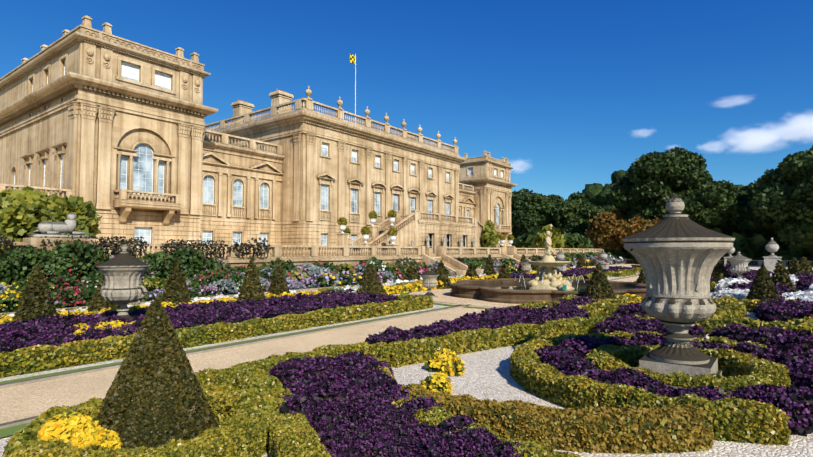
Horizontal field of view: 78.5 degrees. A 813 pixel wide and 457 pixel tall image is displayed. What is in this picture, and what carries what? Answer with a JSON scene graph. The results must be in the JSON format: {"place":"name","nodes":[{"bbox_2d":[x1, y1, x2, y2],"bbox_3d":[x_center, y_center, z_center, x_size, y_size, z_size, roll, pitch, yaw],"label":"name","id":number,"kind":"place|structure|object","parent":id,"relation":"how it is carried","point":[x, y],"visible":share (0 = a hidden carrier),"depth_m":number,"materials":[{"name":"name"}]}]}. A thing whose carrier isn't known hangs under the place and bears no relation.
{"place":"outdoors","nodes":[
{"label":"outdoors","id":0,"kind":"place"},
{"bbox_2d":[0,16,217,258],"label":"mansion corner pavilion","id":1,"kind":"structure","parent":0,"point":[109,125],"depth_m":41.25,"materials":[{"name":"stone"}]},
{"bbox_2d":[200,130,284,256],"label":"house wing","id":2,"kind":"structure","parent":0,"point":[241,192],"depth_m":51.58,"materials":[{"name":"beige stone"}]},
{"bbox_2d":[203,54,466,256],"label":"mansion central block","id":3,"kind":"structure","parent":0,"point":[338,166],"depth_m":59.76,"materials":[{"name":"stone"}]},
{"bbox_2d":[350,54,355,62],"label":"flag","id":4,"kind":"object","parent":3,"relation":"attached to","point":[352,58],"visible":0.92,"depth_m":71.27,"materials":[{"name":"yellow fabric"}]},
{"bbox_2d":[217,256,540,269],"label":"terrace retaining wall","id":5,"kind":"structure","parent":0,"point":[351,262],"depth_m":41.86,"materials":[{"name":"beige stone"}]},
{"bbox_2d":[0,0,812,200],"label":"sky","id":6,"kind":"structure","parent":0,"point":[570,92],"materials":[{"name":"blue"}]},
{"bbox_2d":[459,183,475,222],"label":"house wing","id":7,"kind":"structure","parent":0,"point":[467,203],"depth_m":88.54,"materials":[{"name":"beige stone"}]},
{"bbox_2d":[459,151,516,253],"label":"mansion end pavilion","id":8,"kind":"structure","parent":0,"point":[486,175],"depth_m":91.63,"materials":[{"name":"stone"}]},
{"bbox_2d":[617,259,812,266],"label":"balustrade","id":9,"kind":"object","parent":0,"point":[759,262],"visible":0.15,"depth_m":86.91,"materials":[{"name":"beige stone"}]},
{"label":"park ground","id":10,"kind":"structure","parent":0,"visible":0},
{"bbox_2d":[22,212,94,259],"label":"sphinx statues","id":11,"kind":"object","parent":10,"relation":"on","point":[49,229],"visible":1,"depth_m":24.71,"materials":[{"name":"stone"}]},
{"bbox_2d":[0,242,604,275],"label":"terrace balustrade","id":12,"kind":"object","parent":10,"relation":"on","point":[442,252],"visible":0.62,"depth_m":44.54,"materials":[{"name":"beige stone"}]},
{"bbox_2d":[111,255,627,295],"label":"pink flowers","id":13,"kind":"object","parent":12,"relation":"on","point":[300,267],"visible":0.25,"depth_m":33.51,"materials":[{"name":"plant"}]},
{"bbox_2d":[0,205,620,311],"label":"border shrubs","id":14,"kind":"object","parent":10,"relation":"on","point":[67,300],"visible":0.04,"depth_m":26.12,"materials":[{"name":"green"}]},
{"bbox_2d":[0,186,587,292],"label":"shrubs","id":15,"kind":"object","parent":14,"relation":"attached to","point":[45,206],"visible":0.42,"depth_m":27.58,"materials":[{"name":"green plant"}]},
{"bbox_2d":[46,241,611,304],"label":"red flowers","id":16,"kind":"object","parent":14,"relation":"attached to","point":[77,289],"visible":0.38,"depth_m":28.38,"materials":[{"name":"red plant"}]},
{"bbox_2d":[0,275,636,437],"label":"path grass verge","id":17,"kind":"structure","parent":10,"relation":"on","point":[7,431],"depth_m":12.90,"materials":[{"name":"green plant"}]},
{"bbox_2d":[0,264,639,423],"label":"gravel paths","id":18,"kind":"structure","parent":10,"relation":"on","point":[19,402],"depth_m":12.25,"materials":[{"name":"beige gravel"}]},
{"bbox_2d":[420,267,438,297],"bbox_3d":[1.281,3.008,27.688,1.090,1.700,1.090,-2,-3,37],"label":"stone urn","id":19,"kind":"object","parent":18,"relation":"on","point":[429,277],"visible":0.98,"depth_m":27.40,"materials":[{"name":"stone"}]},
{"bbox_2d":[449,224,645,303],"bbox_3d":[8.444,1.834,29.610,11.396,4.220,11.396,2,-3,-30],"label":"fountain","id":20,"kind":"object","parent":18,"relation":"on","point":[548,284],"visible":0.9,"depth_m":28.52,"materials":[{"name":"stone"}]},
{"bbox_2d":[724,247,734,265],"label":"urn pedestal","id":21,"kind":"object","parent":18,"relation":"on","point":[731,251],"visible":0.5,"depth_m":67.49,"materials":[{"name":"stone"}]},
{"bbox_2d":[0,232,715,445],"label":"flower leaves","id":22,"kind":"object","parent":10,"relation":"on","point":[49,258],"visible":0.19,"depth_m":26.83,"materials":[{"name":"green plant"}]},
{"bbox_2d":[0,263,800,428],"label":"path kerb","id":23,"kind":"structure","parent":10,"relation":"on","point":[29,419],"depth_m":13.36,"materials":[{"name":"stone"}]},
{"bbox_2d":[351,286,458,389],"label":"yellow flowers","id":24,"kind":"object","parent":10,"relation":"on","point":[455,365],"visible":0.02,"depth_m":10.47,"materials":[{"name":"yellow plant"}]},
{"bbox_2d":[0,264,812,456],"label":"white gravel","id":25,"kind":"structure","parent":10,"relation":"on","point":[486,374],"depth_m":9.71,"materials":[{"name":"white gravel"}]},
{"bbox_2d":[96,244,149,320],"bbox_3d":[-9.239,1.917,16.244,1.571,2.850,1.571,-2,-3,37],"label":"stone urn","id":26,"kind":"object","parent":25,"relation":"on","point":[123,271],"visible":0.92,"depth_m":15.85,"materials":[{"name":"stone"}]},
{"bbox_2d":[0,259,644,448],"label":"yellow flowers","id":27,"kind":"object","parent":25,"relation":"on","point":[81,437],"visible":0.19,"depth_m":9.18,"materials":[{"name":"yellow plant"}]},
{"bbox_2d":[0,255,812,317],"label":"white flowers","id":28,"kind":"object","parent":25,"relation":"on","point":[721,289],"visible":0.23,"depth_m":25.76,"materials":[{"name":"white plant"}]},
{"bbox_2d":[520,257,531,272],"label":"stone urn","id":29,"kind":"object","parent":25,"relation":"on","point":[526,267],"visible":0.77,"depth_m":47.84,"materials":[{"name":"stone"}]},
{"bbox_2d":[400,383,714,454],"bbox_3d":[1.925,2.681,7.040,4.381,0.561,1.060,-1,-3,15],"label":"hedge","id":30,"kind":"object","parent":25,"relation":"on","point":[663,412],"visible":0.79,"depth_m":6.54,"materials":[{"name":"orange plant"}]},
{"bbox_2d":[556,249,566,270],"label":"urn pedestal","id":31,"kind":"object","parent":25,"relation":"on","point":[560,256],"visible":0.58,"depth_m":49.14,"materials":[{"name":"stone"}]},
{"bbox_2d":[599,250,609,268],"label":"urn pedestal","id":32,"kind":"object","parent":25,"relation":"on","point":[603,257],"visible":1,"depth_m":54.08,"materials":[{"name":"stone"}]},
{"bbox_2d":[622,195,734,375],"bbox_3d":[5.429,1.194,9.984,2.002,3.731,2.016,-2,-3,37],"label":"stone urn","id":33,"kind":"object","parent":25,"relation":"on","point":[676,253],"visible":1,"depth_m":9.52,"materials":[{"name":"stone"}]},
{"bbox_2d":[727,251,751,278],"bbox_3d":[26.341,3.084,39.373,1.667,2.600,1.667,-2,-3,37],"label":"stone urn","id":34,"kind":"object","parent":25,"relation":"on","point":[739,262],"visible":0.9,"depth_m":38.96,"materials":[{"name":"stone"}]},
{"bbox_2d":[763,237,781,272],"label":"urn on pedestal","id":35,"kind":"object","parent":25,"relation":"on","point":[772,248],"visible":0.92,"depth_m":53.75,"materials":[{"name":"stone"}]},
{"bbox_2d":[12,254,812,449],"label":"topiary cones","id":36,"kind":"object","parent":10,"relation":"on","point":[116,389],"depth_m":6.78,"materials":[{"name":"green plant"}]},
{"bbox_2d":[18,271,812,456],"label":"flowers","id":37,"kind":"object","parent":10,"relation":"on","point":[762,339],"depth_m":7.67,"materials":[{"name":"plant"}]},
{"bbox_2d":[0,267,812,456],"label":"hedge","id":38,"kind":"object","parent":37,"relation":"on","point":[245,414],"depth_m":8.66,"materials":[{"name":"green plant"}]},
{"bbox_2d":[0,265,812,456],"bbox_3d":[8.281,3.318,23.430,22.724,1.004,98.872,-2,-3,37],"label":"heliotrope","id":39,"kind":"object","parent":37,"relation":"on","point":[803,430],"depth_m":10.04,"materials":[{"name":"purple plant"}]},
{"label":"tree trunks","id":40,"kind":"object","parent":10,"relation":"on","visible":0},
{"bbox_2d":[585,209,660,252],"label":"copper-leaved tree","id":41,"kind":"object","parent":40,"relation":"attached to","point":[613,237],"visible":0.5,"depth_m":101.05,"materials":[{"name":"brown plant"}]},
{"bbox_2d":[511,146,812,265],"bbox_3d":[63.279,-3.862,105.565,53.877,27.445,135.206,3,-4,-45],"label":"trees","id":42,"kind":"object","parent":40,"relation":"attached to","point":[752,204],"visible":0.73,"depth_m":96.96,"materials":[{"name":"green plant"}]},
{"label":"upper terrace gravel","id":43,"kind":"object","parent":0,"visible":0},
{"bbox_2d":[0,183,71,197],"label":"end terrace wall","id":44,"kind":"structure","parent":43,"relation":"on","point":[67,192],"depth_m":35.93,"materials":[{"name":"stone"}]},
{"bbox_2d":[336,233,514,255],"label":"topiary urn pedestals","id":45,"kind":"object","parent":43,"relation":"on","point":[342,239],"visible":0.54,"depth_m":50.37,"materials":[{"name":"stone"}]},
{"bbox_2d":[338,209,513,245],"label":"topiary urns","id":46,"kind":"object","parent":45,"relation":"on","point":[366,230],"visible":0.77,"depth_m":50.74,"materials":[{"name":"white paint"}]},
{"bbox_2d":[348,210,504,255],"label":"perron stairs","id":47,"kind":"structure","parent":43,"relation":"on","point":[418,228],"depth_m":57.94,"materials":[{"name":"stone"}]},
{"bbox_2d":[386,234,499,255],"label":"perron statues","id":48,"kind":"object","parent":43,"relation":"on","point":[428,250],"visible":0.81,"depth_m":56.75,"materials":[{"name":"stone"}]},
{"label":"border soil","id":49,"kind":"structure","parent":0,"visible":0},
{"bbox_2d":[0,234,629,301],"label":"plants","id":50,"kind":"object","parent":49,"relation":"on","point":[259,248],"depth_m":31.16,"materials":[{"name":"green plant"}]},
{"bbox_2d":[19,258,625,303],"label":"lilac flowers","id":51,"kind":"object","parent":49,"relation":"on","point":[187,283],"visible":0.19,"depth_m":32.09,"materials":[{"name":"purple plant"}]}
]}

